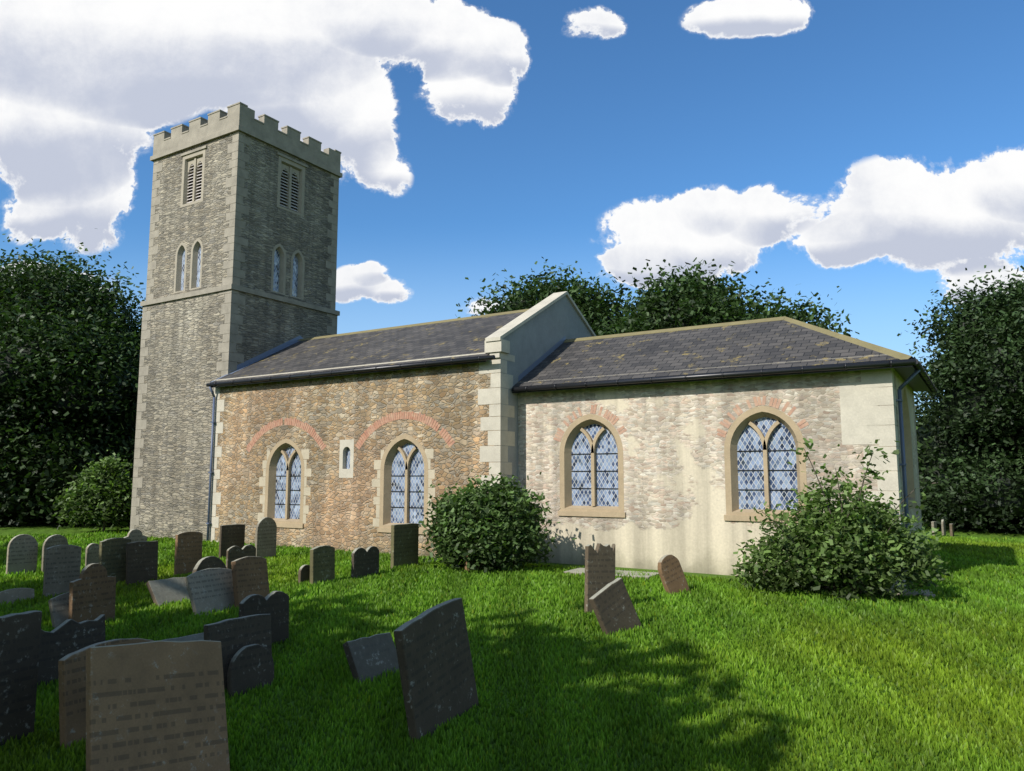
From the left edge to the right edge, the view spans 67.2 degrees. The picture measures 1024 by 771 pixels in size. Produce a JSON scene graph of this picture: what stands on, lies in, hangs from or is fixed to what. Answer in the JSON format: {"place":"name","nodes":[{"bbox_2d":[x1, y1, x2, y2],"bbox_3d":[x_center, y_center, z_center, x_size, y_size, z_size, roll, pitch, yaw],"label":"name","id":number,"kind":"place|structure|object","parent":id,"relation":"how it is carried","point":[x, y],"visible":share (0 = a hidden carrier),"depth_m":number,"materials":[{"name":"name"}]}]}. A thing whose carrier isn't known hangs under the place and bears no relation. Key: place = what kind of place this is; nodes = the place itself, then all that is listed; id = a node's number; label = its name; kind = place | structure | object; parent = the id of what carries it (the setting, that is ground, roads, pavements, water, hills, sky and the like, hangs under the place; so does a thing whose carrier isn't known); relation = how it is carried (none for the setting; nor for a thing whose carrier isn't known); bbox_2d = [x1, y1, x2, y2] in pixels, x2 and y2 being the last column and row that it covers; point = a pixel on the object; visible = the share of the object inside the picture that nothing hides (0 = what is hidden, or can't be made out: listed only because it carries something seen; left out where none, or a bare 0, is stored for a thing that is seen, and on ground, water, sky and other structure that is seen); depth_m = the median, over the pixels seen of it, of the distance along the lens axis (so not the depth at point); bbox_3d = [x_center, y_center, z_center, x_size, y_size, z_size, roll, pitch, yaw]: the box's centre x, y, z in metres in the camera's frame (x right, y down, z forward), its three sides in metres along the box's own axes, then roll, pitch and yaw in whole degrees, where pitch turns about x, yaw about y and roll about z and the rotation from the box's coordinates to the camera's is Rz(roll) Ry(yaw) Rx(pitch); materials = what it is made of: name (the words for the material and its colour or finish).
{"place":"outdoors","nodes":[
{"label":"outdoors","id":0,"kind":"place"},
{"bbox_2d":[132,131,338,539],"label":"tower","id":1,"kind":"structure","parent":0,"point":[182,358],"depth_m":27.02,"materials":[{"name":"stone"}]},
{"bbox_2d":[173,149,304,299],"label":"window surrounds","id":2,"kind":"object","parent":1,"relation":"attached to","point":[194,159],"visible":0.99,"depth_m":27.85,"materials":[{"name":"beige stone"}]},
{"bbox_2d":[0,523,1023,770],"bbox_3d":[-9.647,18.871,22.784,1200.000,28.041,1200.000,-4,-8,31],"label":"ground","id":3,"kind":"structure","parent":0,"point":[50,529],"depth_m":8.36,"materials":[{"name":"green plant"}]},
{"bbox_2d":[0,588,33,604],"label":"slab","id":4,"kind":"object","parent":3,"relation":"on","point":[8,595],"visible":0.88,"depth_m":14.25,"materials":[{"name":"grey stone"}]},
{"bbox_2d":[0,610,41,745],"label":"headstone","id":5,"kind":"object","parent":3,"relation":"on","point":[20,634],"visible":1,"depth_m":7.17,"materials":[{"name":"grey stone"}]},
{"bbox_2d":[6,534,37,574],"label":"headstone","id":6,"kind":"object","parent":3,"relation":"on","point":[22,551],"visible":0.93,"depth_m":18.02,"materials":[{"name":"grey stone"}]},
{"bbox_2d":[41,534,67,571],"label":"headstone","id":7,"kind":"object","parent":3,"relation":"on","point":[54,540],"visible":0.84,"depth_m":18.21,"materials":[{"name":"grey stone"}]},
{"bbox_2d":[48,592,68,627],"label":"headstone","id":8,"kind":"object","parent":3,"relation":"on","point":[59,608],"visible":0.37,"depth_m":11.86,"materials":[{"name":"grey stone"}]},
{"bbox_2d":[43,545,81,596],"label":"headstone","id":9,"kind":"object","parent":3,"relation":"on","point":[62,566],"visible":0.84,"depth_m":14.94,"materials":[{"name":"grey stone"}]},
{"bbox_2d":[0,409,135,528],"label":"hedge","id":10,"kind":"object","parent":3,"relation":"on","point":[21,504],"visible":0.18,"depth_m":32.04,"materials":[{"name":"green plant"}]},
{"bbox_2d":[37,614,104,685],"bbox_3d":[-5.248,3.319,9.055,0.110,1.099,0.918,-14,-13,32],"label":"headstone","id":11,"kind":"object","parent":3,"relation":"on","point":[63,639],"visible":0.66,"depth_m":9.06,"materials":[{"name":"grey stone"}]},
{"bbox_2d":[0,228,145,490],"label":"tree","id":12,"kind":"object","parent":3,"relation":"on","point":[71,316],"depth_m":33.10,"materials":[{"name":"green plant"}]},
{"bbox_2d":[50,450,132,532],"bbox_3d":[-15.660,4.192,29.498,3.739,3.468,3.328,-4,-8,31],"label":"bush","id":13,"kind":"object","parent":3,"relation":"on","point":[96,495],"depth_m":28.82,"materials":[{"name":"green plant"}]},
{"bbox_2d":[68,563,115,622],"bbox_3d":[-6.590,3.489,12.117,0.088,1.362,0.747,-7,-9,25],"label":"headstone","id":14,"kind":"object","parent":3,"relation":"on","point":[92,592],"visible":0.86,"depth_m":12.10,"materials":[{"name":"stone"}]},
{"bbox_2d":[85,543,98,565],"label":"headstone","id":15,"kind":"object","parent":3,"relation":"on","point":[92,553],"visible":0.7,"depth_m":18.93,"materials":[{"name":"grey stone"}]},
{"bbox_2d":[58,638,153,748],"bbox_3d":[-3.807,3.069,7.318,0.105,1.251,0.915,-13,-12,30],"label":"headstone","id":16,"kind":"object","parent":3,"relation":"on","point":[72,691],"visible":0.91,"depth_m":7.02,"materials":[{"name":"stone"}]},
{"bbox_2d":[99,538,130,582],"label":"headstone","id":17,"kind":"object","parent":3,"relation":"on","point":[112,556],"visible":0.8,"depth_m":16.12,"materials":[{"name":"grey stone"}]},
{"bbox_2d":[123,529,146,541],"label":"headstone","id":18,"kind":"object","parent":3,"relation":"on","point":[134,535],"visible":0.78,"depth_m":18.28,"materials":[{"name":"grey stone"}]},
{"bbox_2d":[125,541,157,585],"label":"headstone","id":19,"kind":"object","parent":3,"relation":"on","point":[141,561],"visible":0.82,"depth_m":16.23,"materials":[{"name":"grey stone"}]},
{"bbox_2d":[86,640,229,770],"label":"headstone","id":20,"kind":"object","parent":3,"relation":"on","point":[159,705],"visible":1,"depth_m":6.04,"materials":[{"name":"grey stone"}]},
{"bbox_2d":[146,577,189,605],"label":"headstone","id":21,"kind":"object","parent":3,"relation":"on","point":[161,591],"visible":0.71,"depth_m":13.81,"materials":[{"name":"grey stone"}]},
{"bbox_2d":[162,632,203,640],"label":"headstone","id":22,"kind":"object","parent":3,"relation":"on","point":[199,636],"visible":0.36,"depth_m":9.77,"materials":[{"name":"grey stone"}]},
{"bbox_2d":[174,531,202,574],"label":"headstone","id":23,"kind":"object","parent":3,"relation":"on","point":[188,550],"visible":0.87,"depth_m":17.29,"materials":[{"name":"brown stone"}]},
{"bbox_2d":[192,556,226,572],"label":"headstone","id":24,"kind":"object","parent":3,"relation":"on","point":[209,562],"visible":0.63,"depth_m":14.46,"materials":[{"name":"grey stone"}]},
{"bbox_2d":[185,568,234,615],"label":"headstone","id":25,"kind":"object","parent":3,"relation":"on","point":[210,589],"visible":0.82,"depth_m":12.86,"materials":[{"name":"grey stone"}]},
{"bbox_2d":[219,524,244,558],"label":"headstone","id":26,"kind":"object","parent":3,"relation":"on","point":[231,535],"visible":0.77,"depth_m":20.07,"materials":[{"name":"grey stone"}]},
{"bbox_2d":[130,102,342,529],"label":"tower dressings","id":27,"kind":"structure","parent":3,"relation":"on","point":[236,118],"depth_m":27.53,"materials":[{"name":"beige stone"}]},
{"bbox_2d":[187,162,298,211],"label":"louvres","id":28,"kind":"object","parent":27,"relation":"on","point":[280,189],"visible":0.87,"depth_m":28.30,"materials":[{"name":"wood"}]},
{"bbox_2d":[204,614,271,689],"bbox_3d":[-3.047,3.196,8.623,0.081,1.171,0.877,-10,-11,30],"label":"headstone","id":29,"kind":"object","parent":3,"relation":"on","point":[233,635],"visible":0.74,"depth_m":8.63,"materials":[{"name":"grey stone"}]},
{"bbox_2d":[226,544,255,569],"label":"headstone","id":30,"kind":"object","parent":3,"relation":"on","point":[233,553],"visible":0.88,"depth_m":17.44,"materials":[{"name":"grey stone"}]},
{"bbox_2d":[227,644,273,697],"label":"headstone","id":31,"kind":"object","parent":3,"relation":"on","point":[251,666],"visible":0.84,"depth_m":8.46,"materials":[{"name":"grey stone"}]},
{"bbox_2d":[231,556,269,608],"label":"headstone","id":32,"kind":"object","parent":3,"relation":"on","point":[249,575],"visible":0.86,"depth_m":13.25,"materials":[{"name":"grey stone"}]},
{"bbox_2d":[239,591,288,644],"bbox_3d":[-3.322,3.361,10.344,0.087,1.138,0.758,-7,-10,34],"label":"headstone","id":33,"kind":"object","parent":3,"relation":"on","point":[275,604],"visible":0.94,"depth_m":10.45,"materials":[{"name":"grey stone"}]},
{"bbox_2d":[255,517,276,557],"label":"headstone","id":34,"kind":"object","parent":3,"relation":"on","point":[265,536],"visible":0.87,"depth_m":19.80,"materials":[{"name":"grey stone"}]},
{"bbox_2d":[298,565,309,581],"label":"headstone","id":35,"kind":"object","parent":3,"relation":"on","point":[303,572],"visible":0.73,"depth_m":15.56,"materials":[{"name":"stone"}]},
{"bbox_2d":[310,545,334,584],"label":"headstone","id":36,"kind":"object","parent":3,"relation":"on","point":[322,561],"visible":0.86,"depth_m":15.53,"materials":[{"name":"stone"}]},
{"bbox_2d":[210,359,499,557],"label":"nave walls","id":37,"kind":"structure","parent":3,"relation":"on","point":[332,411],"depth_m":21.69,"materials":[{"name":"brown stone"}]},
{"bbox_2d":[257,449,435,528],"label":"window quoins","id":38,"kind":"object","parent":37,"relation":"attached to","point":[377,466],"depth_m":21.06,"materials":[{"name":"beige stone"}]},
{"bbox_2d":[246,411,454,451],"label":"brick arches","id":39,"kind":"structure","parent":37,"relation":"attached to","point":[289,421],"depth_m":21.36,"materials":[{"name":"red brick"}]},
{"bbox_2d":[181,245,797,523],"bbox_3d":[-1.459,-0.800,22.670,22.500,9.388,4.190,-4,-8,31],"label":"window glass","id":40,"kind":"object","parent":37,"relation":"attached to","point":[782,483],"visible":0.76,"depth_m":18.73,"materials":[{"name":"glass"}]},
{"bbox_2d":[351,546,378,577],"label":"headstone","id":41,"kind":"object","parent":3,"relation":"on","point":[364,562],"visible":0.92,"depth_m":16.35,"materials":[{"name":"grey stone"}]},
{"bbox_2d":[343,632,398,682],"bbox_3d":[-1.542,3.350,8.944,0.099,0.902,0.680,-39,-27,28],"label":"headstone","id":42,"kind":"object","parent":3,"relation":"on","point":[371,657],"visible":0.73,"depth_m":8.95,"materials":[{"name":"grey stone"}]},
{"bbox_2d":[390,523,418,568],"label":"headstone","id":43,"kind":"object","parent":3,"relation":"on","point":[404,542],"visible":0.77,"depth_m":17.69,"materials":[{"name":"grey stone"}]},
{"bbox_2d":[394,598,478,742],"bbox_3d":[-0.682,2.929,7.474,0.092,1.508,1.150,-11,-4,25],"label":"headstone","id":44,"kind":"object","parent":3,"relation":"on","point":[436,671],"visible":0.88,"depth_m":7.37,"materials":[{"name":"grey stone"}]},
{"bbox_2d":[464,542,483,571],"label":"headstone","id":45,"kind":"object","parent":3,"relation":"on","point":[466,562],"visible":0.06,"depth_m":16.82,"materials":[{"name":"grey stone"}]},
{"bbox_2d":[418,467,576,573],"bbox_3d":[-0.531,3.151,17.417,3.588,2.612,3.050,-4,-8,31],"label":"bush","id":46,"kind":"object","parent":3,"relation":"on","point":[491,528],"depth_m":16.86,"materials":[{"name":"green plant"}]},
{"bbox_2d":[455,257,637,335],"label":"tree","id":47,"kind":"object","parent":3,"relation":"on","point":[532,295],"depth_m":46.85,"materials":[{"name":"green plant"}]},
{"bbox_2d":[500,295,592,490],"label":"gable parapet","id":48,"kind":"structure","parent":3,"relation":"on","point":[535,338],"depth_m":20.84,"materials":[{"name":"beige stone"}]},
{"bbox_2d":[209,291,905,587],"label":"stone dressings","id":49,"kind":"structure","parent":3,"relation":"on","point":[864,415],"depth_m":19.10,"materials":[{"name":"beige stone"}]},
{"bbox_2d":[206,369,920,582],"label":"downpipes","id":50,"kind":"object","parent":49,"relation":"attached to","point":[899,400],"visible":0.83,"depth_m":15.68,"materials":[{"name":"black metal"}]},
{"bbox_2d":[210,312,928,391],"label":"roofs","id":51,"kind":"structure","parent":49,"relation":"on","point":[761,345],"depth_m":19.82,"materials":[{"name":"stone"}]},
{"bbox_2d":[211,336,565,381],"bbox_3d":[-3.308,-0.860,24.957,11.034,2.702,6.760,-4,-8,31],"label":"lead flashing","id":52,"kind":"object","parent":51,"relation":"on","point":[296,339],"visible":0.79,"depth_m":25.92,"materials":[{"name":"grey metal"}]},
{"bbox_2d":[298,309,927,391],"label":"ridge tiles","id":53,"kind":"object","parent":51,"relation":"on","point":[887,351],"visible":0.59,"depth_m":20.09,"materials":[{"name":"tile"}]},
{"bbox_2d":[206,355,936,393],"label":"gutters","id":54,"kind":"object","parent":49,"relation":"attached to","point":[923,376],"visible":0.98,"depth_m":18.04,"materials":[{"name":"black metal"}]},
{"bbox_2d":[584,543,614,611],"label":"headstone","id":55,"kind":"object","parent":3,"relation":"on","point":[599,567],"visible":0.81,"depth_m":12.45,"materials":[{"name":"grey stone"}]},
{"bbox_2d":[564,568,658,579],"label":"ledger slab","id":56,"kind":"structure","parent":3,"relation":"on","point":[625,572],"depth_m":16.32,"materials":[{"name":"grey stone"}]},
{"bbox_2d":[589,578,641,634],"bbox_3d":[1.553,3.413,11.100,0.636,1.117,0.100,-25,3,-37],"label":"headstone","id":57,"kind":"object","parent":3,"relation":"on","point":[612,606],"visible":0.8,"depth_m":11.04,"materials":[{"name":"grey stone"}]},
{"bbox_2d":[657,554,690,593],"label":"headstone","id":58,"kind":"object","parent":3,"relation":"on","point":[671,574],"visible":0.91,"depth_m":13.93,"materials":[{"name":"brown stone"}]},
{"bbox_2d":[584,257,784,335],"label":"tree","id":59,"kind":"object","parent":3,"relation":"on","point":[674,302],"depth_m":41.89,"materials":[{"name":"green plant"}]},
{"bbox_2d":[518,370,923,582],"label":"chancel walls","id":60,"kind":"structure","parent":3,"relation":"on","point":[672,441],"depth_m":17.53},
{"bbox_2d":[264,387,916,533],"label":"window surrounds","id":61,"kind":"object","parent":60,"relation":"attached to","point":[741,422],"visible":0.8,"depth_m":18.68,"materials":[{"name":"beige stone"}]},
{"bbox_2d":[553,396,808,441],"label":"brick arches","id":62,"kind":"structure","parent":60,"relation":"attached to","point":[613,420],"depth_m":17.00,"materials":[{"name":"red brick"}]},
{"bbox_2d":[710,271,859,338],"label":"tree","id":63,"kind":"object","parent":3,"relation":"on","point":[804,315],"visible":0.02,"depth_m":41.90,"materials":[{"name":"green plant"}]},
{"bbox_2d":[728,438,956,603],"bbox_3d":[5.911,2.536,14.123,3.797,3.117,2.955,-4,-8,31],"label":"shrub","id":64,"kind":"object","parent":3,"relation":"on","point":[819,537],"depth_m":13.58,"materials":[{"name":"green plant"}]},
{"bbox_2d":[863,587,935,597],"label":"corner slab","id":65,"kind":"structure","parent":3,"relation":"on","point":[927,593],"depth_m":13.92,"materials":[{"name":"grey stone"}]},
{"bbox_2d":[931,521,936,535],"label":"headstone","id":66,"kind":"object","parent":3,"relation":"on","point":[933,524],"visible":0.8,"depth_m":28.27,"materials":[{"name":"grey stone"}]},
{"bbox_2d":[941,519,945,535],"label":"headstone","id":67,"kind":"object","parent":3,"relation":"on","point":[943,528],"visible":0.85,"depth_m":28.35,"materials":[{"name":"grey stone"}]},
{"bbox_2d":[949,524,953,535],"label":"headstone","id":68,"kind":"object","parent":3,"relation":"on","point":[951,526],"visible":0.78,"depth_m":28.40,"materials":[{"name":"stone"}]},
{"bbox_2d":[897,265,1023,535],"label":"tree","id":69,"kind":"object","parent":3,"relation":"on","point":[981,342],"depth_m":30.28,"materials":[{"name":"green plant"}]},
{"bbox_2d":[915,392,1023,532],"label":"hedge","id":70,"kind":"object","parent":3,"relation":"on","point":[922,442],"visible":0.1,"depth_m":32.84,"materials":[{"name":"green plant"}]},
{"bbox_2d":[928,265,1023,394],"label":"tree","id":71,"kind":"object","parent":3,"relation":"on","point":[1021,266],"visible":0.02,"depth_m":40.34,"materials":[{"name":"green plant"}]},
{"bbox_2d":[0,0,1023,421],"label":"sky","id":72,"kind":"structure","parent":0,"point":[873,150],"materials":[{"name":"blue"}]}
]}

